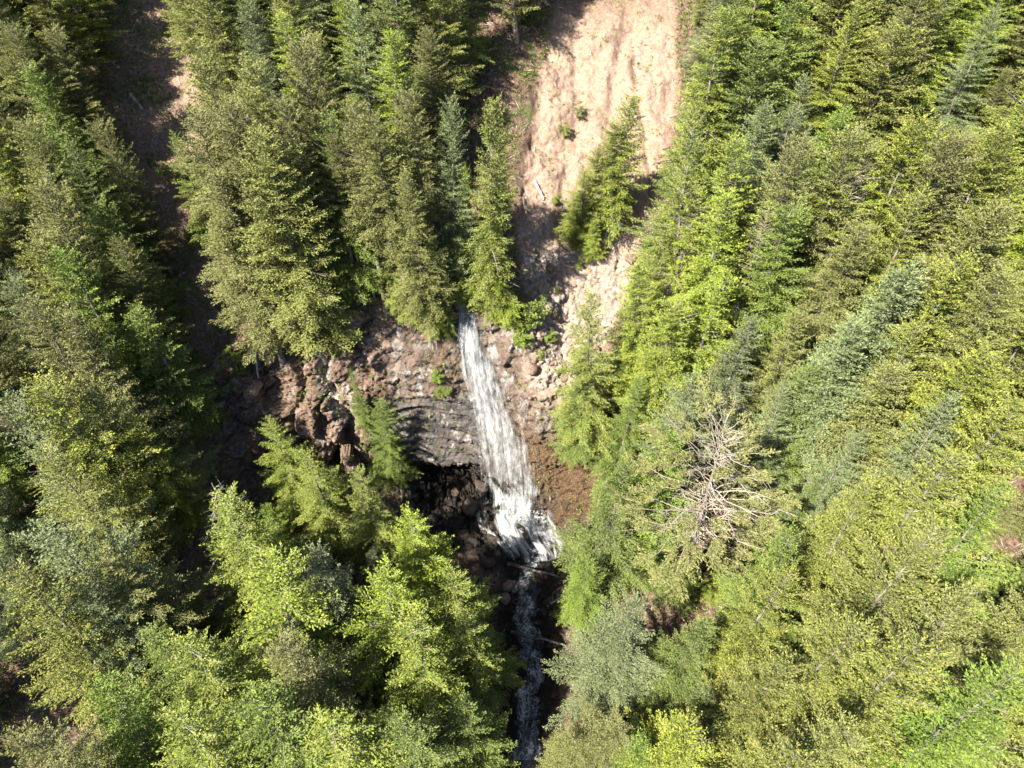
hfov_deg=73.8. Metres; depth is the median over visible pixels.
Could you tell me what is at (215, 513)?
fir tree
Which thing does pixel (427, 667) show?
cedar tree
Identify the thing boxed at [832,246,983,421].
golden conifer
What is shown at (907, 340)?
golden conifer
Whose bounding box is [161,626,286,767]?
cedar tree
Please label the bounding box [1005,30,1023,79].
spruce tree
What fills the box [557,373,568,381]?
boulder
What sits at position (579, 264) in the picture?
leafy shrub
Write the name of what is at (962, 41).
hemlock tree
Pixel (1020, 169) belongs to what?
cedar tree
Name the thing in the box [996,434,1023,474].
hemlock tree
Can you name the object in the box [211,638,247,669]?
hemlock tree
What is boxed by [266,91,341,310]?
fir tree
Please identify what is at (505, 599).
boulder
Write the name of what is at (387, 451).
hemlock tree
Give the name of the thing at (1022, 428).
fir tree
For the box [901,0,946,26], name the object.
golden conifer
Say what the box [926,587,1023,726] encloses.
fir tree
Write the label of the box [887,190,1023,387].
fir tree
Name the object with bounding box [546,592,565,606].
fallen log
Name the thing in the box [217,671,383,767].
hemlock tree
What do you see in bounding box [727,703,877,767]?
fir tree
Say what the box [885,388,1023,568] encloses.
golden conifer
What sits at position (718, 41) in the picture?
cedar tree
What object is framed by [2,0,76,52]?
fir tree
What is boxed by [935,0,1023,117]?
cedar tree
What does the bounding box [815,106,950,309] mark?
golden conifer
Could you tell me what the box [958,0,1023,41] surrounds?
cedar tree
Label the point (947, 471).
golden conifer
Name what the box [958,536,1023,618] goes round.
leafy shrub
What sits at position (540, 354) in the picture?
leafy shrub
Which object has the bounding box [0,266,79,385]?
spruce tree
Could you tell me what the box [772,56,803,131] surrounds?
spruce tree
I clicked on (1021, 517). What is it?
fir tree
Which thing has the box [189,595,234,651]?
cedar tree
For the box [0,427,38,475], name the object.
spruce tree
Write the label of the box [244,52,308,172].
spruce tree
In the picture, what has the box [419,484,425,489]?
stone
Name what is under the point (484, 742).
hemlock tree
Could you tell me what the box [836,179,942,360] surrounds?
golden conifer
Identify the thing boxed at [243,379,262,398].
boulder
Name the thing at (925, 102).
cedar tree
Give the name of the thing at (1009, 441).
cedar tree
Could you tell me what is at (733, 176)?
cedar tree
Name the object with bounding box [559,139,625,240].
golden conifer
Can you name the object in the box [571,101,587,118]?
leafy shrub
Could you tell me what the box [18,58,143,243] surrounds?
hemlock tree
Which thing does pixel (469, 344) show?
waterfall
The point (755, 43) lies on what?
hemlock tree
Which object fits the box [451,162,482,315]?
cedar tree
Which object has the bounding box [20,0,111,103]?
golden conifer
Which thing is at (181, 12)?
hemlock tree
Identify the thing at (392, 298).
cedar tree
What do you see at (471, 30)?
cedar tree
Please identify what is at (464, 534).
boulder
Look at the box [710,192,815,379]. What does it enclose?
hemlock tree
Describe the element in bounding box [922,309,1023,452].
golden conifer
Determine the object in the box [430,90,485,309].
spruce tree
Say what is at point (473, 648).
cedar tree
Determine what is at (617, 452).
hemlock tree
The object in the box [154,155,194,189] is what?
leafy shrub
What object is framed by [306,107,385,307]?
conifer tree
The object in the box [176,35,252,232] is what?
fir tree
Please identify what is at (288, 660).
fir tree
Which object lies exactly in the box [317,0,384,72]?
hemlock tree
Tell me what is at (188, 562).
boulder
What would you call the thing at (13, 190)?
golden conifer
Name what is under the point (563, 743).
fir tree
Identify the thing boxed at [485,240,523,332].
cedar tree
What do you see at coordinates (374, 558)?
spruce tree
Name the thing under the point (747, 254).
thinning conifer
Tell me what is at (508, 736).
stone
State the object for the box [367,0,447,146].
hemlock tree
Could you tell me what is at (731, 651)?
golden conifer
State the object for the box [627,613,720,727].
hemlock tree
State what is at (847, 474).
spruce tree
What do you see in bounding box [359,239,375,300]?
dead tree
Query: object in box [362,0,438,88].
fir tree
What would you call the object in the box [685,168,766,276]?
golden conifer
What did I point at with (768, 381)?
fir tree
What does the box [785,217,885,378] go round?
fir tree
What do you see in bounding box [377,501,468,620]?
cedar tree
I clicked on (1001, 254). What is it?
golden conifer
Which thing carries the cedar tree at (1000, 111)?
on the ground
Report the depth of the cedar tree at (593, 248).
79.12 m
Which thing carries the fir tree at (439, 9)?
on the ground
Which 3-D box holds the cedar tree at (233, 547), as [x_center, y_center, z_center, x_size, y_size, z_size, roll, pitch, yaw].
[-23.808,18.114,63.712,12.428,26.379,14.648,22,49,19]
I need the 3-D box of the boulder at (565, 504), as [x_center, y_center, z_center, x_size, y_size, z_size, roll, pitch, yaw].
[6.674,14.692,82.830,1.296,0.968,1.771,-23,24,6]
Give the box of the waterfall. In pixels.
[454,303,563,562]
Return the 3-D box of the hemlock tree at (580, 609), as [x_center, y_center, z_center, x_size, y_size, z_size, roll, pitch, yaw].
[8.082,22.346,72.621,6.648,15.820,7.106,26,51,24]
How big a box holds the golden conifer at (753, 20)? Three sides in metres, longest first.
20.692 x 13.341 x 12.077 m
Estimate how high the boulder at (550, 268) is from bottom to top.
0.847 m
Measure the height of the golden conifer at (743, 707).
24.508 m
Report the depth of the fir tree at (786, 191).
65.45 m
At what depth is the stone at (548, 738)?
71.20 m
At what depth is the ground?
81.62 m
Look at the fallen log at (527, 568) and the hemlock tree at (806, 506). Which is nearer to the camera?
the hemlock tree at (806, 506)
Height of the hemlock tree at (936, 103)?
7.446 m
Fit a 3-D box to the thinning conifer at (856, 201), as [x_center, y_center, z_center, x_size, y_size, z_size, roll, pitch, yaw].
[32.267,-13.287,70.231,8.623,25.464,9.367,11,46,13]
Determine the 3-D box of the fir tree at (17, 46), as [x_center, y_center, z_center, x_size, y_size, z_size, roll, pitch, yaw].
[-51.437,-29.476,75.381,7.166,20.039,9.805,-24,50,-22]
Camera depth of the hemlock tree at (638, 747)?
53.29 m
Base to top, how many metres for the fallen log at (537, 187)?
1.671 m
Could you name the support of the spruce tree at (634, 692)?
on the ground
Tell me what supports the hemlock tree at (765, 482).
on the ground
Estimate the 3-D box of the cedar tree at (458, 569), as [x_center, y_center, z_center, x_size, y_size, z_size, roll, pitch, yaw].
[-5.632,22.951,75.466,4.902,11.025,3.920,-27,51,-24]
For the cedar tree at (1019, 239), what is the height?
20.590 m
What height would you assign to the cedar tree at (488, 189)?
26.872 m
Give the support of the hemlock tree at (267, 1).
on the ground
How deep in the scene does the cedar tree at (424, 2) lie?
81.91 m
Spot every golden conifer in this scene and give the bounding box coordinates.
[0,127,74,265]
[0,554,180,745]
[0,664,6,681]
[5,221,161,402]
[17,362,214,571]
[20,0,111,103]
[27,0,130,68]
[119,412,225,551]
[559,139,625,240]
[563,193,590,244]
[614,706,733,767]
[661,647,805,767]
[681,559,806,720]
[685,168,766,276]
[695,718,823,767]
[706,0,798,56]
[726,601,882,767]
[748,617,953,767]
[750,466,889,652]
[768,0,882,174]
[769,0,886,120]
[771,0,829,50]
[780,507,963,718]
[787,440,982,638]
[809,15,935,192]
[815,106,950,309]
[817,312,937,498]
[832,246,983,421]
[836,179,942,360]
[856,337,1019,524]
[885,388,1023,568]
[888,125,986,250]
[895,115,1023,305]
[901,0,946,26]
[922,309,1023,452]
[930,234,1017,371]
[936,169,1023,283]
[943,0,1013,29]
[993,682,1023,758]
[1005,129,1023,192]
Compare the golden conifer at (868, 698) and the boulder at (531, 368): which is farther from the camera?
the boulder at (531, 368)
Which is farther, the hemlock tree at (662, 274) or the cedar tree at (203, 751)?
the hemlock tree at (662, 274)
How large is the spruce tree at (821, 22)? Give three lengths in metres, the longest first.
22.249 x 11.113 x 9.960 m
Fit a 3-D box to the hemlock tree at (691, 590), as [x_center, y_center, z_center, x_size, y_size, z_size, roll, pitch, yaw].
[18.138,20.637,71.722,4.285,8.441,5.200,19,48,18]
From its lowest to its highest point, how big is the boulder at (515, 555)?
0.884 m
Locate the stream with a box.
[499,510,551,760]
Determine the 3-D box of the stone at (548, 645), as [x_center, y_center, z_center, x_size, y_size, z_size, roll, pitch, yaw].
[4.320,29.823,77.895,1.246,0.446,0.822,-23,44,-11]
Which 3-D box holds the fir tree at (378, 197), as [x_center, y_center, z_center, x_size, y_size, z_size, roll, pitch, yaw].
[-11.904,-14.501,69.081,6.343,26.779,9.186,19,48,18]
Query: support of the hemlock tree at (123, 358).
on the ground
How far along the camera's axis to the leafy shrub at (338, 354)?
77.66 m
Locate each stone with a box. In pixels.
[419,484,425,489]
[446,512,454,519]
[447,479,456,483]
[450,487,458,496]
[505,734,511,742]
[544,642,552,648]
[545,736,551,743]
[551,690,559,698]
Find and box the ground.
[0,0,1023,767]
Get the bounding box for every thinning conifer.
[611,371,803,608]
[639,188,713,327]
[695,198,786,386]
[784,133,888,338]
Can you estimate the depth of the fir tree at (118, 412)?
64.80 m
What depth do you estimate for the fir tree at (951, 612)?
50.08 m
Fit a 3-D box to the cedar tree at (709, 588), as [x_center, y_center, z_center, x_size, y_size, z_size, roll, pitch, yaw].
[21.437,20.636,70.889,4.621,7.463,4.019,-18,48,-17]
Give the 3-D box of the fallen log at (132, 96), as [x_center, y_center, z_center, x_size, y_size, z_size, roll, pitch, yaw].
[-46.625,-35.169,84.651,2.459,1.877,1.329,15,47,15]
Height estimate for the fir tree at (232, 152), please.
27.839 m
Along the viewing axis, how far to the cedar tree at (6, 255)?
72.21 m
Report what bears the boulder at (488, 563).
on the ground
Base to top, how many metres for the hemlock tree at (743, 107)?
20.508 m
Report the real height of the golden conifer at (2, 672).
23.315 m
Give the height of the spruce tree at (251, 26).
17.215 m
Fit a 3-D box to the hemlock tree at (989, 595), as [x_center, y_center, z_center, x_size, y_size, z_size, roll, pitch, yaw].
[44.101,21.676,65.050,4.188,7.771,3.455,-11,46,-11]
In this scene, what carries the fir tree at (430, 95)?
on the ground
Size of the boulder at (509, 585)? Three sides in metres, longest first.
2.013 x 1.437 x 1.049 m
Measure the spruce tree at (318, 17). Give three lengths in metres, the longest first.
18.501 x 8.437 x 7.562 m
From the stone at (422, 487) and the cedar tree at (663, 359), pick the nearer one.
the cedar tree at (663, 359)
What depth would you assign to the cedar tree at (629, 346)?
70.08 m
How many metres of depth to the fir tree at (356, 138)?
65.01 m
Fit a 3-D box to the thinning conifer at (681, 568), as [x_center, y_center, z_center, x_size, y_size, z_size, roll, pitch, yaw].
[18.383,12.061,66.650,18.400,28.570,15.642,-14,47,-14]
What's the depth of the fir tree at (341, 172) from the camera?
66.09 m
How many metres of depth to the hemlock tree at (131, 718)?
59.08 m
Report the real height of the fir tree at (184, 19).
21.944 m
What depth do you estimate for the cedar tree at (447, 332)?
75.06 m
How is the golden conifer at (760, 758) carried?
on the ground
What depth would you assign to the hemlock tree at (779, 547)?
59.08 m
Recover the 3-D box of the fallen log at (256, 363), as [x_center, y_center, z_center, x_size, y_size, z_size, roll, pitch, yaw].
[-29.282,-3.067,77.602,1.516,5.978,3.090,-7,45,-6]
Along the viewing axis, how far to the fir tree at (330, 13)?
80.92 m
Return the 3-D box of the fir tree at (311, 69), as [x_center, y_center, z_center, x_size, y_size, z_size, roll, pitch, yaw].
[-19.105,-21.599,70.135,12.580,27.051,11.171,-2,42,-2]
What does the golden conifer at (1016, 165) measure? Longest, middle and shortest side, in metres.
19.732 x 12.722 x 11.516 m
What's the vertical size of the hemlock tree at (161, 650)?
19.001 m
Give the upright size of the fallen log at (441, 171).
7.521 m
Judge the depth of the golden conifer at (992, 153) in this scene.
64.34 m
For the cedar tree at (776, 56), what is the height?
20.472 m
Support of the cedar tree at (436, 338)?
on the ground
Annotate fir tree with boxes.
[0,0,42,119]
[0,1,37,49]
[0,19,93,185]
[0,85,82,219]
[0,107,147,280]
[0,190,67,307]
[0,256,51,362]
[0,327,64,446]
[0,714,173,767]
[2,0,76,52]
[8,292,165,466]
[20,163,157,368]
[30,438,190,616]
[34,22,128,166]
[54,305,193,465]
[60,372,221,550]
[75,113,191,279]
[81,535,228,702]
[99,232,204,378]
[154,0,238,104]
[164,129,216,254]
[166,99,273,315]
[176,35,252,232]
[178,0,265,138]
[194,69,279,192]
[199,90,330,336]
[200,164,321,366]
[203,477,259,581]
[217,51,327,209]
[233,120,366,364]
[246,619,389,766]
[254,205,320,359]
[260,0,342,107]
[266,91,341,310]
[269,29,379,269]
[293,30,370,191]
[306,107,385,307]
[308,0,374,42]
[310,0,335,24]
[321,127,368,302]
[328,93,404,318]
[344,105,421,334]
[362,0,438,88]
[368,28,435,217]
[384,83,452,251]
[385,162,459,346]
[409,0,488,124]
[409,23,463,179]
[489,0,539,43]
[489,128,519,255]
[535,724,595,767]
[554,693,634,767]
[691,0,710,33]
[722,124,828,329]
[724,301,818,441]
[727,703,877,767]
[772,116,887,328]
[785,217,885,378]
[788,360,915,518]
[823,574,991,745]
[844,124,990,320]
[846,0,957,141]
[850,0,907,108]
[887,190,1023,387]
[911,123,958,181]
[912,261,1023,428]
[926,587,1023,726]
[969,66,1014,133]
[970,708,1023,767]
[972,0,1023,74]
[973,498,1019,547]
[981,24,1023,117]
[999,482,1023,543]
[1004,159,1023,263]
[1008,341,1023,440]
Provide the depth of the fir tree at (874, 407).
63.43 m
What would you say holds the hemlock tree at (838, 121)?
on the ground
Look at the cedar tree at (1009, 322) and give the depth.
69.80 m
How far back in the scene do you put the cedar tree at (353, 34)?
74.11 m
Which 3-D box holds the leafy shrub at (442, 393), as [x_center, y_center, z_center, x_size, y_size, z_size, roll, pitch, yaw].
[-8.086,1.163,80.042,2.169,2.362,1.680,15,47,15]
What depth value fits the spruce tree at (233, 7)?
85.54 m
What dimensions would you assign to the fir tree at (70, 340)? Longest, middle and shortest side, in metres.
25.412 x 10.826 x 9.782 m
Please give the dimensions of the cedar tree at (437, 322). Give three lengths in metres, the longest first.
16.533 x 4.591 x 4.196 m
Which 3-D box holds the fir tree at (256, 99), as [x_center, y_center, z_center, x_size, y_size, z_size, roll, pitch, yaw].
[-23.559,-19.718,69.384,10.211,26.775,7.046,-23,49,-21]
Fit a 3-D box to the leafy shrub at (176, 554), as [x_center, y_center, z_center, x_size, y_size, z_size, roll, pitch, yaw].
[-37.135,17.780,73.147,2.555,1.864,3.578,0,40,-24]
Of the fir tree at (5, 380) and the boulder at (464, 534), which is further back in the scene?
the boulder at (464, 534)
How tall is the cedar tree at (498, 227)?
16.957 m
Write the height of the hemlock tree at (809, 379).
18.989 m
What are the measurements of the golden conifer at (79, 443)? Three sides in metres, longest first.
26.639 x 17.272 x 13.614 m
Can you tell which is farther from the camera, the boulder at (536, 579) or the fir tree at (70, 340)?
the boulder at (536, 579)
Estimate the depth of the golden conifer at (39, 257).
64.31 m
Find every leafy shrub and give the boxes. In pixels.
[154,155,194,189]
[157,537,178,563]
[193,219,215,244]
[215,340,248,374]
[332,347,346,358]
[431,366,443,383]
[434,385,452,398]
[511,320,533,348]
[519,293,554,329]
[534,348,546,361]
[543,328,557,344]
[552,193,562,204]
[554,285,560,294]
[558,122,573,138]
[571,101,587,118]
[575,259,585,269]
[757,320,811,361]
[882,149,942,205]
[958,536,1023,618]
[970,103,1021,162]
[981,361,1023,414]
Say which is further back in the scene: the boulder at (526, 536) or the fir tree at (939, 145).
the boulder at (526, 536)
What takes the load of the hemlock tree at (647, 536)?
on the ground
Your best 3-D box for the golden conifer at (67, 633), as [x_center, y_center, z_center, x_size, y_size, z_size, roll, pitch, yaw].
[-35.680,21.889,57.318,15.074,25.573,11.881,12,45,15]
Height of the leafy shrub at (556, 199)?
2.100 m
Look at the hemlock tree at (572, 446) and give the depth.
75.75 m
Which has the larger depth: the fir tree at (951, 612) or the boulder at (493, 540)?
the boulder at (493, 540)
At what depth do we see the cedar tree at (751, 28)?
75.48 m
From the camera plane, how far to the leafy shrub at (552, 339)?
78.31 m
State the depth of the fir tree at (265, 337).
70.53 m
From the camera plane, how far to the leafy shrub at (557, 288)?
79.20 m
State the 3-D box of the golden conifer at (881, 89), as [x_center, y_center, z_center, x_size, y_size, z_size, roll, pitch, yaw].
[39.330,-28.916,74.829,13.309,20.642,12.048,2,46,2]
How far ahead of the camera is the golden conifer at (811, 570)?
58.84 m
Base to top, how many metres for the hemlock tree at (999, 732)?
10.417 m
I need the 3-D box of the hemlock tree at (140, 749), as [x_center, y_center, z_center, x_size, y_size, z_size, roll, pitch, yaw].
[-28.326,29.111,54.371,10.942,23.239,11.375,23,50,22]
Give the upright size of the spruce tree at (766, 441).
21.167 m
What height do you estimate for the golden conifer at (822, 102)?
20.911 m
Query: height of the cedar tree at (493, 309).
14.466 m
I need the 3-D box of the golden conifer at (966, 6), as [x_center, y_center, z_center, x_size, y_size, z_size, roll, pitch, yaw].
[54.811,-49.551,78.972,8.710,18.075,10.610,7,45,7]
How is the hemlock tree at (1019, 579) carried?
on the ground
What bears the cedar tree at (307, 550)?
on the ground
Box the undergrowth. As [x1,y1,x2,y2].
[0,0,1023,766]
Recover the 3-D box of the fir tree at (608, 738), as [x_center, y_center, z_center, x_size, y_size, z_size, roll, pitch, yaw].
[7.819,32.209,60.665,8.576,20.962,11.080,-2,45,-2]
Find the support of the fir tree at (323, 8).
on the ground
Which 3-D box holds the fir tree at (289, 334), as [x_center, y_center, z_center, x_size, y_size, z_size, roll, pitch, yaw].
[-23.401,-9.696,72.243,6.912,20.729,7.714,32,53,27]
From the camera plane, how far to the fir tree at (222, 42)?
73.92 m
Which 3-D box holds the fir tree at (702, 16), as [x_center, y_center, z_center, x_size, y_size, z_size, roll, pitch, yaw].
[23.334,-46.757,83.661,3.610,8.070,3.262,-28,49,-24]
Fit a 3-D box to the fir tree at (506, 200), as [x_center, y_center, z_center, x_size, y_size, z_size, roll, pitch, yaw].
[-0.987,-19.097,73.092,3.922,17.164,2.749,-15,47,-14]
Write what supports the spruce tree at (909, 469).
on the ground
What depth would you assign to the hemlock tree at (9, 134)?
76.87 m
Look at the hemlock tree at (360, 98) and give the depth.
76.04 m
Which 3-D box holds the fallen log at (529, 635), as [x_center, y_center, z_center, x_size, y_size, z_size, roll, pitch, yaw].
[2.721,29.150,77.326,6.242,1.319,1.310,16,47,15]
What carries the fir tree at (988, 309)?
on the ground
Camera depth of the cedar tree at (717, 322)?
68.41 m
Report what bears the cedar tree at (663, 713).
on the ground
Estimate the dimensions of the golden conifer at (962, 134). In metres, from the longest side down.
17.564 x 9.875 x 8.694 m
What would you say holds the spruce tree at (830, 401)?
on the ground
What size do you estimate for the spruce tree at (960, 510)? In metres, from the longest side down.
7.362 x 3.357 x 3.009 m
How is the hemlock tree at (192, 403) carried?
on the ground
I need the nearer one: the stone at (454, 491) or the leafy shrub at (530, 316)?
the leafy shrub at (530, 316)
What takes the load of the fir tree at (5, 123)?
on the ground
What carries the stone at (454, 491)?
on the ground
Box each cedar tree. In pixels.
[0,238,35,299]
[151,690,276,767]
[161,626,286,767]
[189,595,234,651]
[199,481,351,671]
[226,540,383,720]
[254,414,335,531]
[268,8,315,152]
[289,445,361,574]
[290,692,422,767]
[300,540,318,569]
[325,0,387,123]
[332,551,457,721]
[334,464,410,593]
[365,603,509,757]
[376,235,403,318]
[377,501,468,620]
[387,204,420,327]
[412,0,465,27]
[415,219,449,349]
[419,561,526,690]
[420,0,494,88]
[424,259,447,348]
[437,267,459,339]
[444,563,474,607]
[444,609,528,712]
[448,92,518,331]
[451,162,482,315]
[474,184,514,304]
[474,222,505,332]
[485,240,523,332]
[544,285,621,461]
[548,168,604,251]
[577,219,608,265]
[583,118,637,236]
[585,93,650,247]
[602,257,661,409]
[612,265,750,444]
[613,293,701,443]
[618,106,711,347]
[645,708,668,733]
[651,4,744,195]
[661,184,747,379]
[666,129,762,337]
[677,0,793,122]
[694,561,736,609]
[753,0,811,80]
[844,0,936,81]
[882,0,969,135]
[891,0,971,76]
[919,94,1023,281]
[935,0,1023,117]
[952,66,1023,217]
[952,433,1012,496]
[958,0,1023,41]
[974,248,1023,362]
[977,23,1014,91]
[984,207,1023,308]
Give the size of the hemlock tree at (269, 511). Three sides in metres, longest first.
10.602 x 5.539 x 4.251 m
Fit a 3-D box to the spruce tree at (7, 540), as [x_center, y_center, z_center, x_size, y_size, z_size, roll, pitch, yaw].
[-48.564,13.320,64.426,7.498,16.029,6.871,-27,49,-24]
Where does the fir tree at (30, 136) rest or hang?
on the ground
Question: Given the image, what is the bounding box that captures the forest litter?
[0,0,1022,765]
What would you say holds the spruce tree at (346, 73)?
on the ground
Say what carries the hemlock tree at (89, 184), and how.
on the ground
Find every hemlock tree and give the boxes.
[0,0,73,132]
[0,104,34,171]
[0,246,46,339]
[0,437,44,528]
[5,0,23,14]
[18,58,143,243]
[33,57,54,100]
[43,240,208,429]
[54,135,185,312]
[73,192,196,329]
[81,663,231,767]
[103,691,161,744]
[120,300,231,457]
[123,619,248,732]
[168,0,235,49]
[210,0,284,89]
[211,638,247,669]
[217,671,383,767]
[223,593,254,653]
[256,503,300,557]
[258,0,304,42]
[268,14,288,73]
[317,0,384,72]
[347,368,376,437]
[350,82,375,161]
[360,395,422,493]
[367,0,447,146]
[374,698,488,767]
[392,688,417,719]
[438,687,519,767]
[517,0,543,24]
[545,368,607,470]
[549,454,649,612]
[550,553,613,642]
[583,373,653,497]
[590,426,707,581]
[590,727,659,767]
[613,93,710,286]
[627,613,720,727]
[635,541,676,603]
[644,249,680,305]
[662,560,703,612]
[674,0,755,161]
[690,194,705,247]
[693,520,807,679]
[699,33,789,204]
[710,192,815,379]
[725,0,822,160]
[733,14,763,85]
[736,453,782,508]
[739,512,786,571]
[748,360,826,497]
[752,161,847,339]
[752,482,818,549]
[777,630,797,654]
[780,103,863,218]
[794,291,851,369]
[853,652,1023,767]
[855,472,1018,660]
[918,549,967,615]
[921,56,958,116]
[932,606,992,645]
[936,0,1021,71]
[936,709,1008,767]
[950,587,998,626]
[982,558,1023,596]
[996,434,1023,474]
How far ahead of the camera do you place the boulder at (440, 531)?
85.40 m
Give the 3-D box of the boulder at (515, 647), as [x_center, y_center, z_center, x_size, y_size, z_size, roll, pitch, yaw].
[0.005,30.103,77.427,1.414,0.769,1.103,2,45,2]
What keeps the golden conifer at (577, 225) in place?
on the ground
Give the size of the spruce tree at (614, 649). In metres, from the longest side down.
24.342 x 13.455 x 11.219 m
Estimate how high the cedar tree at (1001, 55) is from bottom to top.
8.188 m
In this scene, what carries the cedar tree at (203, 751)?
on the ground
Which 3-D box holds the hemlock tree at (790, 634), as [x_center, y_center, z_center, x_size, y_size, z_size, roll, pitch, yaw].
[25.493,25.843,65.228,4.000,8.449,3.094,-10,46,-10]
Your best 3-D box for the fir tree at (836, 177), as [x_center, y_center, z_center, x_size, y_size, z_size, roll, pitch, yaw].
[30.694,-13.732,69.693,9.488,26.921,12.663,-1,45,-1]
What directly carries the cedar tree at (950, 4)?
on the ground
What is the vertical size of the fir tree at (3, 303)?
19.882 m
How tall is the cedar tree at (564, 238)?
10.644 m
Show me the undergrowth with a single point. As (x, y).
(152, 92)
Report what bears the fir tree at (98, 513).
on the ground
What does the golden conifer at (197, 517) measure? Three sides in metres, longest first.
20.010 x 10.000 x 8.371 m
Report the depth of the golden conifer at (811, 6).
80.13 m
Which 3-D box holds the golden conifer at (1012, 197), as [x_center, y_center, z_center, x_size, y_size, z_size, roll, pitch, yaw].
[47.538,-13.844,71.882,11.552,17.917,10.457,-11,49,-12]
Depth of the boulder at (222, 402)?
78.76 m
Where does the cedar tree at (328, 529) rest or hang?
on the ground
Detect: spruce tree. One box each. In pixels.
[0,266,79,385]
[0,384,170,571]
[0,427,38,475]
[0,484,53,574]
[0,554,74,676]
[0,619,32,663]
[9,516,214,705]
[69,575,189,709]
[196,0,246,18]
[208,0,259,66]
[234,0,286,135]
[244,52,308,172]
[285,0,339,65]
[294,539,394,696]
[322,0,413,179]
[354,546,391,596]
[356,0,428,59]
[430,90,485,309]
[541,587,671,732]
[605,665,647,715]
[627,544,647,581]
[631,365,725,543]
[670,681,717,738]
[671,311,766,471]
[676,0,750,79]
[693,95,783,239]
[718,375,803,518]
[740,310,875,498]
[748,102,813,242]
[756,70,827,203]
[764,252,930,439]
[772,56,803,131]
[772,424,872,554]
[789,493,825,558]
[790,0,875,64]
[814,387,971,537]
[906,2,1009,157]
[942,492,974,534]
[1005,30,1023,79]
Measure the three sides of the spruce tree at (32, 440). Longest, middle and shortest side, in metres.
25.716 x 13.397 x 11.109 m
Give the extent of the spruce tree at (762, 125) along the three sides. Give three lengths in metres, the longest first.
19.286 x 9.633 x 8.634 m
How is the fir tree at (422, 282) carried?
on the ground
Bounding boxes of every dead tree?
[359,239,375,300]
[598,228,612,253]
[821,179,868,263]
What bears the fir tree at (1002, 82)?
on the ground
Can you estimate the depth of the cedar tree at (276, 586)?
55.99 m
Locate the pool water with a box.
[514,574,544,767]
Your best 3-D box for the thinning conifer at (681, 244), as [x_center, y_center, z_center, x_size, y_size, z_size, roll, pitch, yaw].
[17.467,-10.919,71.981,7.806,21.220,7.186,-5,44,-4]
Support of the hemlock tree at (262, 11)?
on the ground
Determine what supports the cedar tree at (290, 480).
on the ground
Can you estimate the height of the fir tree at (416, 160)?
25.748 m
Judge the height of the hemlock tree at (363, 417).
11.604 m
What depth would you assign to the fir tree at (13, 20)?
79.43 m
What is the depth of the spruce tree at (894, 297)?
63.03 m
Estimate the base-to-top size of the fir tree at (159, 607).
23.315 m
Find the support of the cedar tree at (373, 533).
on the ground
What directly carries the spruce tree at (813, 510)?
on the ground
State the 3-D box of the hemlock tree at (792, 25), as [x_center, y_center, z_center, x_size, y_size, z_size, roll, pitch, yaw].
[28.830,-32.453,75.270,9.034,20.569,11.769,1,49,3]
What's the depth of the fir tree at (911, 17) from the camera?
72.32 m
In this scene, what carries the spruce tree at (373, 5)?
on the ground
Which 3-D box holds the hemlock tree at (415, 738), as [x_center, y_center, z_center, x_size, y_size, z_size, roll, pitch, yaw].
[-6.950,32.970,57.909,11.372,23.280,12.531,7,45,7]
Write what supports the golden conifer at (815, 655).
on the ground
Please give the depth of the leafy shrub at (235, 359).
76.65 m
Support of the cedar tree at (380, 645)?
on the ground
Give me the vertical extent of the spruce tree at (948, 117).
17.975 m
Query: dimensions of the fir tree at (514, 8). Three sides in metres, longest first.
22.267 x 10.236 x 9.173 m
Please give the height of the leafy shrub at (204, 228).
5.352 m
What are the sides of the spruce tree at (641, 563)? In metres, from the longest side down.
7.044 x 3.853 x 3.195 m
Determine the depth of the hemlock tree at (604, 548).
71.80 m
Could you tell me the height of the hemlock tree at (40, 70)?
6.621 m
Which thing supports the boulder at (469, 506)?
on the ground
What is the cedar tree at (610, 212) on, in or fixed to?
on the ground
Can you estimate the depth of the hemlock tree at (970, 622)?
61.88 m
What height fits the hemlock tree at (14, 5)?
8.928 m
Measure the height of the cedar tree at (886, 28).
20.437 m
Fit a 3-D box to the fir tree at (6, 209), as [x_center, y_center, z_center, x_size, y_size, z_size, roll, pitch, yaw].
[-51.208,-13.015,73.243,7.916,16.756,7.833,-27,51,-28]
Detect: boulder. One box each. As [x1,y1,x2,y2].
[176,554,195,573]
[213,399,225,408]
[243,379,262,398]
[437,529,446,536]
[443,507,453,515]
[455,529,469,539]
[461,496,477,515]
[475,479,488,492]
[479,557,495,569]
[487,533,500,546]
[500,592,510,604]
[503,579,515,591]
[507,644,517,653]
[511,550,521,558]
[522,532,534,541]
[525,361,537,374]
[532,576,540,582]
[543,596,553,605]
[545,264,555,272]
[550,633,562,647]
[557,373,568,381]
[562,501,571,510]
[625,254,635,263]
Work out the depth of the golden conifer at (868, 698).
48.70 m
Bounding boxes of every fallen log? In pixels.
[128,93,143,110]
[252,339,261,378]
[425,140,459,208]
[507,562,558,577]
[511,630,563,649]
[533,179,544,199]
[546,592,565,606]
[609,238,618,260]
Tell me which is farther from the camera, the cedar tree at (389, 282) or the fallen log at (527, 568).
the fallen log at (527, 568)
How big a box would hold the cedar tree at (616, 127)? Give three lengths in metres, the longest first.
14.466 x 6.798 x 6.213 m
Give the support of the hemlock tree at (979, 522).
on the ground
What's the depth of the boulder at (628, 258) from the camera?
80.17 m
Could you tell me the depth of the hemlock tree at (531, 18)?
85.14 m
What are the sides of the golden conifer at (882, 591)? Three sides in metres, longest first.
28.770 x 16.110 x 12.698 m
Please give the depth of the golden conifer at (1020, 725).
56.86 m
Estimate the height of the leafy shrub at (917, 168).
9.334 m
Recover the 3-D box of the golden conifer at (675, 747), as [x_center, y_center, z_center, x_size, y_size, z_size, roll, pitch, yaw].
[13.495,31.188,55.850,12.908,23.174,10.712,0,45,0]

